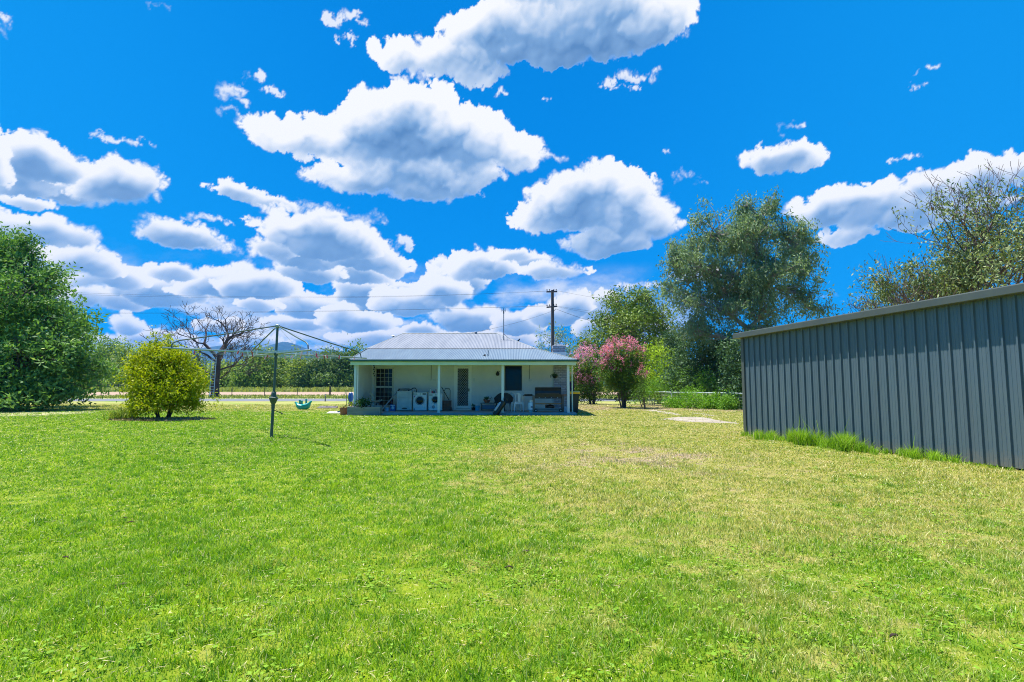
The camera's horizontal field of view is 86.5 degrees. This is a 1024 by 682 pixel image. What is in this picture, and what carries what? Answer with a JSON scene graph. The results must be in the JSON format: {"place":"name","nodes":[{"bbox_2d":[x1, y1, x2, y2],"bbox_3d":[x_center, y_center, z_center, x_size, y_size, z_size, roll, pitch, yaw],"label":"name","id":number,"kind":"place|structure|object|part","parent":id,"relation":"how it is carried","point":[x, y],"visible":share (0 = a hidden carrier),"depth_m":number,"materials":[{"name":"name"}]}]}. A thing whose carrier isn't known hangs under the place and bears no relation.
{"place":"outdoors","nodes":[
{"label":"outdoors","id":0,"kind":"place"},
{"bbox_2d":[0,411,90,415],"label":"path","id":1,"kind":"structure","parent":0,"point":[46,413],"depth_m":26.08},
{"bbox_2d":[209,357,216,396],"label":"ladder","id":2,"kind":"object","parent":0,"point":[212,378],"visible":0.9,"depth_m":61.10,"materials":[{"name":"grey metal"}]},
{"bbox_2d":[67,399,695,400],"bbox_3d":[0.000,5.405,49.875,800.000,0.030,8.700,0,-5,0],"label":"road","id":3,"kind":"structure","parent":0,"point":[281,400],"depth_m":47.53,"materials":[{"name":"grey asphalt"}]},
{"bbox_2d":[70,394,720,398],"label":"verge grass","id":4,"kind":"structure","parent":0,"point":[285,396],"depth_m":58.55,"materials":[{"name":"green plant"}]},
{"bbox_2d":[82,386,718,391],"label":"paddock grass","id":5,"kind":"structure","parent":0,"point":[284,389],"depth_m":115.14,"materials":[{"name":"green plant"}]},
{"bbox_2d":[182,342,704,385],"bbox_3d":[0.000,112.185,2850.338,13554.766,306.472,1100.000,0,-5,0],"label":"hills","id":6,"kind":"structure","parent":0,"point":[284,346],"depth_m":3209.02,"materials":[{"name":"green plant"}]},
{"bbox_2d":[0,0,1023,360],"bbox_3d":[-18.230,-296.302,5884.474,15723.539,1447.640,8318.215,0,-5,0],"label":"cloud","id":7,"kind":"structure","parent":0,"point":[404,138],"depth_m":4328.50,"materials":[{"name":"white"}]},
{"bbox_2d":[0,386,1023,681],"bbox_3d":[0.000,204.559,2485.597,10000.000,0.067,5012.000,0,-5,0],"label":"ground","id":8,"kind":"structure","parent":0,"point":[444,592],"depth_m":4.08,"materials":[{"name":"green plant"}]},
{"bbox_2d":[0,220,129,412],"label":"broadleaf tree","id":9,"kind":"object","parent":8,"relation":"on","point":[44,329],"visible":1,"depth_m":29.37,"materials":[{"name":"green plant"}]},
{"bbox_2d":[68,354,112,387],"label":"paddock tree","id":10,"kind":"object","parent":8,"relation":"on","point":[95,378],"visible":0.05,"depth_m":176.63,"materials":[{"name":"green plant"}]},
{"bbox_2d":[80,333,136,385],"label":"paddock tree","id":11,"kind":"object","parent":8,"relation":"on","point":[105,351],"visible":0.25,"depth_m":177.26,"materials":[{"name":"green plant"}]},
{"bbox_2d":[98,405,139,419],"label":"strappy plant","id":12,"kind":"object","parent":8,"relation":"on","point":[117,414],"visible":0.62,"depth_m":20.77,"materials":[{"name":"green plant"}]},
{"bbox_2d":[103,340,143,387],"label":"paddock tree","id":13,"kind":"object","parent":8,"relation":"on","point":[119,359],"visible":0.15,"depth_m":162.52,"materials":[{"name":"green plant"}]},
{"bbox_2d":[114,341,145,384],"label":"paddock tree","id":14,"kind":"object","parent":8,"relation":"on","point":[129,362],"visible":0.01,"depth_m":158.23,"materials":[{"name":"green plant"}]},
{"bbox_2d":[108,415,214,420],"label":"leaf litter","id":15,"kind":"object","parent":8,"relation":"on","point":[153,418],"visible":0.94,"depth_m":20.62,"materials":[{"name":"brown plant"}]},
{"bbox_2d":[110,325,224,418],"bbox_3d":[-13.654,1.261,21.518,4.193,3.870,3.340,-4,-6,37],"label":"yellow shrub","id":16,"kind":"object","parent":8,"relation":"on","point":[168,380],"visible":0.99,"depth_m":21.09,"materials":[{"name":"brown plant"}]},
{"bbox_2d":[190,353,213,373],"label":"paddock tree","id":17,"kind":"object","parent":8,"relation":"on","point":[201,358],"visible":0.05,"depth_m":171.90,"materials":[{"name":"green plant"}]},
{"bbox_2d":[140,301,270,396],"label":"dead tree","id":18,"kind":"object","parent":8,"relation":"on","point":[219,356],"visible":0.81,"depth_m":62.25,"materials":[{"name":"brown wood"}]},
{"bbox_2d":[196,358,233,387],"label":"paddock tree","id":19,"kind":"object","parent":8,"relation":"on","point":[222,382],"visible":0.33,"depth_m":159.28,"materials":[{"name":"green plant"}]},
{"bbox_2d":[101,386,330,395],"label":"wire fence","id":20,"kind":"object","parent":8,"relation":"on","point":[297,391],"visible":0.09,"depth_m":66.67,"materials":[{"name":"grey metal"}]},
{"bbox_2d":[223,357,243,386],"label":"paddock tree","id":21,"kind":"object","parent":8,"relation":"on","point":[233,367],"visible":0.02,"depth_m":169.63,"materials":[{"name":"green plant"}]},
{"bbox_2d":[220,351,282,387],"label":"paddock tree","id":22,"kind":"object","parent":8,"relation":"on","point":[241,378],"visible":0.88,"depth_m":156.19,"materials":[{"name":"green plant"}]},
{"bbox_2d":[241,340,285,387],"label":"paddock tree","id":23,"kind":"object","parent":8,"relation":"on","point":[265,362],"visible":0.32,"depth_m":161.34,"materials":[{"name":"green plant"}]},
{"bbox_2d":[162,324,366,437],"bbox_3d":[-6.141,1.077,14.098,3.585,3.031,3.586,0,-5,5],"label":"clothes hoist","id":24,"kind":"object","parent":8,"relation":"on","point":[273,398],"visible":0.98,"depth_m":14.01,"materials":[{"name":"metal"}]},
{"bbox_2d":[265,354,302,387],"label":"paddock tree","id":25,"kind":"object","parent":8,"relation":"on","point":[282,366],"visible":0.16,"depth_m":169.20,"materials":[{"name":"green plant"}]},
{"bbox_2d":[276,345,317,387],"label":"paddock tree","id":26,"kind":"object","parent":8,"relation":"on","point":[295,364],"visible":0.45,"depth_m":160.08,"materials":[{"name":"green plant"}]},
{"bbox_2d":[294,399,311,409],"bbox_3d":[-11.383,3.445,29.650,1.003,0.575,0.380,0,-5,6],"label":"rocker toy","id":27,"kind":"object","parent":8,"relation":"on","point":[301,405],"visible":1,"depth_m":29.53,"materials":[{"name":"teal plastic"}]},
{"bbox_2d":[278,348,348,387],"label":"paddock tree","id":28,"kind":"object","parent":8,"relation":"on","point":[322,377],"visible":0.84,"depth_m":157.81,"materials":[{"name":"green plant"}]},
{"bbox_2d":[308,344,337,386],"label":"paddock tree","id":29,"kind":"object","parent":8,"relation":"on","point":[326,352],"visible":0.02,"depth_m":170.37,"materials":[{"name":"green plant"}]},
{"bbox_2d":[317,406,337,407],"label":"concrete slab","id":30,"kind":"structure","parent":8,"relation":"on","point":[327,407],"depth_m":31.52,"materials":[{"name":"grey concrete"}]},
{"bbox_2d":[324,344,359,387],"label":"paddock tree","id":31,"kind":"object","parent":8,"relation":"on","point":[340,363],"visible":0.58,"depth_m":160.68,"materials":[{"name":"green plant"}]},
{"bbox_2d":[339,404,349,414],"bbox_3d":[-7.511,3.059,24.417,0.476,0.521,0.401,-2,-5,24],"label":"plant pot","id":32,"kind":"object","parent":8,"relation":"on","point":[343,410],"visible":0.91,"depth_m":24.29,"materials":[{"name":"ceramic"}]},
{"bbox_2d":[332,333,366,386],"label":"paddock tree","id":33,"kind":"object","parent":8,"relation":"on","point":[347,381],"visible":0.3,"depth_m":160.40,"materials":[{"name":"green plant"}]},
{"bbox_2d":[348,392,352,406],"bbox_3d":[-7.492,2.887,25.249,0.250,1.000,0.146,0,-5,0],"label":"plant pot","id":34,"kind":"object","parent":8,"relation":"on","point":[350,396],"visible":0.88,"depth_m":25.22,"materials":[{"name":"blue plastic"}]},
{"bbox_2d":[347,406,382,414],"bbox_3d":[-6.551,3.113,24.237,1.447,0.385,0.476,0,-5,0],"label":"planter box","id":35,"kind":"object","parent":8,"relation":"on","point":[351,410],"visible":0.89,"depth_m":24.01,"materials":[{"name":"concrete"}]},
{"bbox_2d":[352,397,372,407],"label":"fern","id":36,"kind":"object","parent":35,"relation":"in","point":[364,403],"visible":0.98,"depth_m":24.21,"materials":[{"name":"green plant"}]},
{"bbox_2d":[348,333,579,414],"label":"cottage","id":37,"kind":"structure","parent":8,"relation":"on","point":[462,368],"depth_m":27.29,"materials":[{"name":"paint"}]},
{"bbox_2d":[370,392,381,406],"bbox_3d":[-6.477,2.880,25.751,0.555,0.904,0.480,0,-5,0],"label":"shell chair","id":38,"kind":"object","parent":37,"relation":"on","point":[372,398],"visible":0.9,"depth_m":25.78,"materials":[{"name":"beige plastic"}]},
{"bbox_2d":[373,368,393,406],"bbox_3d":[-6.426,2.333,27.328,1.012,1.943,0.175,0,-5,0],"label":"window","id":39,"kind":"structure","parent":37,"relation":"in","point":[384,377],"depth_m":27.38,"materials":[{"name":"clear glass"}]},
{"bbox_2d":[390,404,395,410],"bbox_3d":[-5.715,3.204,26.122,0.240,0.310,0.167,0,-5,0],"label":"detergent box","id":40,"kind":"object","parent":37,"relation":"on","point":[392,407],"visible":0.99,"depth_m":26.05,"materials":[{"name":"blue plastic"}]},
{"bbox_2d":[397,391,413,409],"bbox_3d":[-5.160,2.881,26.313,0.740,0.925,0.600,0,-5,0],"label":"laundry cabinet","id":41,"kind":"object","parent":37,"relation":"on","point":[404,400],"visible":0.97,"depth_m":26.04,"materials":[{"name":"white metal"}]},
{"bbox_3d":[-5.160,3.003,26.021,0.690,0.595,0.039,0,-5,0],"label":"door","id":42,"kind":"part","parent":41,"relation":"part of","materials":[{"name":"white metal"}]},
{"bbox_2d":[413,392,427,410],"bbox_3d":[-4.439,2.943,26.451,0.655,0.885,0.615,0,-5,0],"label":"washing machine","id":43,"kind":"object","parent":37,"relation":"on","point":[420,401],"visible":1,"depth_m":26.19,"materials":[{"name":"white metal"}]},
{"bbox_2d":[428,393,443,410],"bbox_3d":[-3.695,2.963,26.449,0.660,0.845,0.615,0,-5,0],"label":"washing machine","id":44,"kind":"object","parent":37,"relation":"on","point":[432,401],"visible":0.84,"depth_m":26.19,"materials":[{"name":"white metal"}]},
{"bbox_2d":[442,400,451,409],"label":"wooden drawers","id":45,"kind":"object","parent":37,"relation":"on","point":[446,404],"visible":0.98,"depth_m":26.32,"materials":[{"name":"wood"}]},
{"bbox_2d":[454,365,471,409],"bbox_3d":[-2.466,2.340,27.321,0.874,2.228,0.159,0,-5,0],"label":"door","id":46,"kind":"structure","parent":37,"relation":"in","point":[462,373],"depth_m":27.33,"materials":[{"name":"white paint"}]},
{"bbox_2d":[480,403,496,409],"bbox_3d":[-1.137,3.230,26.801,0.840,0.370,0.350,0,-5,0],"label":"bench","id":47,"kind":"object","parent":37,"relation":"on","point":[488,406],"visible":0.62,"depth_m":26.64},
{"bbox_2d":[483,396,492,402],"bbox_3d":[-1.207,2.871,26.825,0.491,0.346,0.468,3,-6,-33],"label":"planted bowl","id":48,"kind":"object","parent":47,"relation":"on","point":[485,400],"visible":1,"depth_m":26.72,"materials":[{"name":"ceramic"}]},
{"bbox_2d":[494,393,500,403],"bbox_3d":[-0.571,2.937,26.332,0.626,0.882,0.595,2,-5,-20],"label":"tub chair","id":49,"kind":"object","parent":37,"relation":"on","point":[497,398],"visible":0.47,"depth_m":26.09,"materials":[{"name":"plastic"}]},
{"bbox_2d":[500,308,506,341],"bbox_3d":[-0.322,-0.763,29.034,1.172,2.017,0.342,3,-6,-36],"label":"aerial mast","id":50,"kind":"object","parent":37,"relation":"on","point":[503,324],"visible":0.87,"depth_m":29.06,"materials":[{"name":"grey metal"}]},
{"bbox_2d":[504,393,512,410],"bbox_3d":[-0.232,2.896,25.833,0.626,0.882,0.595,-1,-5,10],"label":"tub chair","id":51,"kind":"object","parent":37,"relation":"on","point":[508,396],"visible":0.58,"depth_m":25.59,"materials":[{"name":"wicker"}]},
{"bbox_2d":[507,393,519,410],"bbox_3d":[0.074,2.953,26.513,0.498,0.876,0.472,-3,-5,30],"label":"cafe chair","id":52,"kind":"object","parent":37,"relation":"on","point":[511,394],"visible":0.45,"depth_m":26.39,"materials":[{"name":"white plastic"}]},
{"bbox_2d":[505,366,521,390],"bbox_3d":[0.066,1.868,27.380,0.867,1.252,0.107,0,-5,0],"label":"window","id":53,"kind":"structure","parent":37,"relation":"in","point":[513,374],"depth_m":27.41,"materials":[{"name":"black glass"}]},
{"bbox_2d":[511,393,523,411],"bbox_3d":[0.270,2.863,25.414,0.498,0.876,0.472,2,-5,-20],"label":"cafe chair","id":54,"kind":"object","parent":37,"relation":"on","point":[518,402],"visible":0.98,"depth_m":25.29,"materials":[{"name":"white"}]},
{"bbox_2d":[528,400,532,411],"bbox_3d":[0.889,2.985,25.038,0.330,0.570,0.334,0,-5,0],"label":"gas bottle","id":55,"kind":"object","parent":37,"relation":"on","point":[530,406],"visible":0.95,"depth_m":24.91,"materials":[{"name":"white metal"}]},
{"bbox_2d":[523,387,570,411],"bbox_3d":[1.597,2.707,25.133,2.180,1.140,0.621,0,-5,0],"label":"barbecue","id":56,"kind":"object","parent":37,"relation":"on","point":[547,392],"visible":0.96,"depth_m":24.91,"materials":[{"name":"grey metal"}]},
{"bbox_2d":[570,380,574,390],"bbox_3d":[2.871,2.689,26.268,0.333,1.562,0.060,0,-5,0],"label":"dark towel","id":57,"kind":"object","parent":37,"relation":"hanging from","point":[571,386],"visible":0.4,"depth_m":26.32,"materials":[{"name":"grey fabric"}]},
{"bbox_2d":[493,397,507,414],"bbox_3d":[-0.507,2.939,24.215,0.718,0.864,0.371,2,-5,-24],"label":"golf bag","id":58,"kind":"object","parent":8,"relation":"on","point":[499,407],"visible":0.94,"depth_m":24.10,"materials":[{"name":"black fabric"}]},
{"bbox_2d":[0,403,1023,681],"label":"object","id":59,"kind":"object","parent":8,"relation":"on","point":[458,521],"visible":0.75,"depth_m":4.91,"materials":[{"name":"plant"}]},
{"bbox_2d":[0,432,1023,681],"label":"clover","id":60,"kind":"object","parent":8,"relation":"on","point":[512,580],"visible":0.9,"depth_m":3.14,"materials":[{"name":"green plant"}]},
{"bbox_2d":[546,289,556,351],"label":"power pole","id":61,"kind":"object","parent":8,"relation":"on","point":[552,306],"visible":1,"depth_m":44.17,"materials":[{"name":"brown wood"}]},
{"bbox_2d":[74,291,540,296],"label":"power line","id":62,"kind":"object","parent":61,"relation":"attached to","point":[361,296],"visible":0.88,"depth_m":43.38,"materials":[{"name":"black metal"}]},
{"bbox_2d":[79,291,538,297],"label":"power line","id":63,"kind":"object","parent":61,"relation":"attached to","point":[343,297],"visible":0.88,"depth_m":43.44,"materials":[{"name":"black metal"}]},
{"bbox_2d":[146,306,523,313],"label":"power line","id":64,"kind":"object","parent":61,"relation":"attached to","point":[262,312],"visible":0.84,"depth_m":43.07,"materials":[{"name":"black metal"}]},
{"bbox_2d":[268,306,534,311],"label":"power line","id":65,"kind":"object","parent":61,"relation":"attached to","point":[407,309],"visible":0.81,"depth_m":43.65,"materials":[{"name":"black metal"}]},
{"bbox_2d":[533,321,581,361],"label":"gum tree","id":66,"kind":"object","parent":8,"relation":"on","point":[568,352],"visible":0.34,"depth_m":50.05,"materials":[{"name":"green plant"}]},
{"bbox_2d":[570,391,579,412],"bbox_3d":[2.897,2.905,25.776,0.490,1.050,0.695,1,-5,-8],"label":"wheelie bin","id":67,"kind":"object","parent":8,"relation":"on","point":[576,394],"visible":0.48,"depth_m":25.51,"materials":[{"name":"plastic"}]},
{"bbox_2d":[570,330,600,372],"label":"gum tree","id":68,"kind":"object","parent":8,"relation":"on","point":[586,337],"visible":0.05,"depth_m":56.27,"materials":[{"name":"green plant"}]},
{"bbox_2d":[567,341,608,403],"bbox_3d":[5.238,2.261,39.087,4.158,4.725,3.048,0,-5,0],"label":"flowering shrub","id":69,"kind":"object","parent":8,"relation":"on","point":[583,375],"visible":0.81,"depth_m":38.74,"materials":[{"name":"pink plant"}]},
{"bbox_2d":[591,331,652,407],"bbox_3d":[6.594,1.746,32.367,3.828,4.659,2.902,0,-5,0],"label":"flowering shrub","id":70,"kind":"object","parent":8,"relation":"on","point":[612,363],"visible":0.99,"depth_m":32.04,"materials":[{"name":"pink plant"}]},
{"bbox_2d":[564,283,682,399],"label":"dense gum tree","id":71,"kind":"object","parent":8,"relation":"on","point":[638,320],"visible":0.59,"depth_m":50.88,"materials":[{"name":"green plant"}]},
{"bbox_2d":[629,383,652,404],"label":"hedge shrub","id":72,"kind":"object","parent":8,"relation":"on","point":[635,403],"visible":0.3,"depth_m":37.06,"materials":[{"name":"green plant"}]},
{"bbox_2d":[631,362,652,408],"bbox_3d":[7.331,2.545,30.751,1.273,2.794,1.514,-2,-5,20],"label":"flowering shrub","id":73,"kind":"object","parent":8,"relation":"on","point":[640,388],"visible":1,"depth_m":30.80,"materials":[{"name":"green plant"}]},
{"bbox_2d":[642,373,666,404],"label":"hedge shrub","id":74,"kind":"object","parent":8,"relation":"on","point":[651,390],"visible":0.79,"depth_m":36.08,"materials":[{"name":"green plant"}]},
{"bbox_2d":[638,335,683,403],"bbox_3d":[10.998,2.125,39.741,4.738,5.093,4.348,-3,-6,33],"label":"lime tree","id":75,"kind":"object","parent":8,"relation":"on","point":[654,356],"visible":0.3,"depth_m":39.74,"materials":[{"name":"green plant"}]},
{"bbox_2d":[651,366,687,400],"bbox_3d":[10.436,3.001,36.038,2.465,2.749,2.350,-1,-5,14],"label":"hedge shrub","id":76,"kind":"object","parent":8,"relation":"on","point":[665,386],"visible":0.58,"depth_m":35.74,"materials":[{"name":"green plant"}]},
{"bbox_2d":[657,391,682,407],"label":"hedge shrub","id":77,"kind":"object","parent":8,"relation":"on","point":[668,398],"visible":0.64,"depth_m":32.19,"materials":[{"name":"green plant"}]},
{"bbox_2d":[656,319,692,397],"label":"tree","id":78,"kind":"object","parent":8,"relation":"on","point":[671,338],"visible":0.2,"depth_m":45.91,"materials":[{"name":"green plant"}]},
{"bbox_2d":[662,385,703,407],"bbox_3d":[10.041,3.301,31.698,2.654,1.465,1.874,-3,-6,34],"label":"hedge shrub","id":79,"kind":"object","parent":8,"relation":"on","point":[682,401],"visible":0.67,"depth_m":31.52,"materials":[{"name":"green plant"}]},
{"bbox_2d":[630,391,742,408],"bbox_3d":[10.649,3.624,33.717,0.064,1.012,10.861,2,-5,-25],"label":"fence","id":80,"kind":"object","parent":8,"relation":"on","point":[726,393],"visible":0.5,"depth_m":32.72,"materials":[{"name":"metal"}]},
{"bbox_2d":[669,365,706,401],"bbox_3d":[11.198,2.909,34.837,2.924,2.734,2.226,3,-5,-30],"label":"hedge shrub","id":81,"kind":"object","parent":8,"relation":"on","point":[676,387],"visible":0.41,"depth_m":34.84,"materials":[{"name":"green plant"}]},
{"bbox_2d":[647,320,738,401],"bbox_3d":[13.405,1.455,36.494,8.279,5.903,6.680,0,-5,0],"label":"tree","id":82,"kind":"object","parent":8,"relation":"on","point":[702,358],"visible":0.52,"depth_m":35.69,"materials":[{"name":"green plant"}]},
{"bbox_2d":[679,386,715,408],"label":"hedge shrub","id":83,"kind":"object","parent":8,"relation":"on","point":[698,405],"visible":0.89,"depth_m":30.71,"materials":[{"name":"green plant"}]},
{"bbox_2d":[682,365,724,396],"bbox_3d":[11.893,2.821,33.682,2.870,2.718,2.308,0,-5,0],"label":"hedge shrub","id":84,"kind":"object","parent":8,"relation":"on","point":[703,384],"visible":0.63,"depth_m":33.46,"materials":[{"name":"green plant"}]},
{"bbox_2d":[703,387,727,408],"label":"hedge shrub","id":85,"kind":"object","parent":8,"relation":"on","point":[712,403],"visible":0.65,"depth_m":30.58,"materials":[{"name":"green plant"}]},
{"bbox_2d":[714,390,742,409],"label":"hedge shrub","id":86,"kind":"object","parent":8,"relation":"on","point":[726,402],"visible":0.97,"depth_m":29.62,"materials":[{"name":"green plant"}]},
{"bbox_2d":[705,324,754,409],"bbox_3d":[13.670,1.520,30.909,5.452,4.900,4.125,0,-5,0],"label":"tree","id":87,"kind":"object","parent":8,"relation":"on","point":[733,364],"visible":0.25,"depth_m":30.81,"materials":[{"name":"green plant"}]},
{"bbox_2d":[724,382,742,408],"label":"hedge shrub","id":88,"kind":"object","parent":8,"relation":"on","point":[738,405],"visible":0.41,"depth_m":30.21,"materials":[{"name":"green plant"}]},
{"bbox_2d":[647,185,838,362],"bbox_3d":[14.745,-2.880,34.591,11.818,14.259,6.687,0,-5,0],"label":"gum tree","id":89,"kind":"object","parent":8,"relation":"on","point":[754,283],"visible":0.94,"depth_m":34.15,"materials":[{"name":"green plant"}]},
{"bbox_2d":[733,283,1023,468],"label":"steel shed","id":90,"kind":"structure","parent":8,"relation":"on","point":[943,375],"depth_m":10.23,"materials":[{"name":"grey metal"}]},
{"bbox_2d":[740,419,1022,470],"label":"weeds","id":91,"kind":"object","parent":8,"relation":"on","point":[841,443],"visible":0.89,"depth_m":10.98,"materials":[{"name":"green plant"}]},
{"bbox_2d":[842,291,924,313],"bbox_3d":[13.227,0.602,19.765,3.455,4.870,3.800,0,-5,0],"label":"bare tree","id":92,"kind":"object","parent":8,"relation":"on","point":[858,306],"visible":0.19,"depth_m":20.37,"materials":[{"name":"green plant"}]},
{"bbox_2d":[857,274,945,307],"bbox_3d":[14.850,0.229,20.111,3.736,5.670,2.773,0,-5,0],"label":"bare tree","id":93,"kind":"object","parent":8,"relation":"on","point":[904,294],"visible":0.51,"depth_m":20.50,"materials":[{"name":"green plant"}]},
{"bbox_2d":[847,249,1009,308],"bbox_3d":[16.225,-0.318,21.221,5.029,6.946,5.205,-4,-6,43],"label":"open gum tree","id":94,"kind":"object","parent":8,"relation":"on","point":[948,285],"visible":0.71,"depth_m":20.76,"materials":[{"name":"green plant"}]},
{"bbox_2d":[841,239,1022,311],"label":"round shrub tree","id":95,"kind":"object","parent":8,"relation":"on","point":[892,304],"visible":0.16,"depth_m":22.19,"materials":[{"name":"green plant"}]},
{"bbox_2d":[880,158,1023,291],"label":"open gum tree","id":96,"kind":"object","parent":8,"relation":"on","point":[988,208],"visible":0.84,"depth_m":19.65,"materials":[{"name":"green plant"}]},
{"bbox_2d":[912,210,1023,292],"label":"open gum tree","id":97,"kind":"object","parent":8,"relation":"on","point":[980,256],"visible":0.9,"depth_m":19.10,"materials":[{"name":"green plant"}]},
{"bbox_2d":[0,0,1023,361],"label":"sky","id":98,"kind":"structure","parent":0,"point":[151,73],"materials":[{"name":"blue"}]},
{"bbox_2d":[648,410,677,414],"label":"path","id":99,"kind":"structure","parent":0,"point":[662,411],"depth_m":26.50,"materials":[{"name":"beige concrete"}]},
{"bbox_2d":[664,417,738,423],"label":"path","id":100,"kind":"structure","parent":0,"point":[699,419],"depth_m":21.05,"materials":[{"name":"beige concrete"}]}
]}

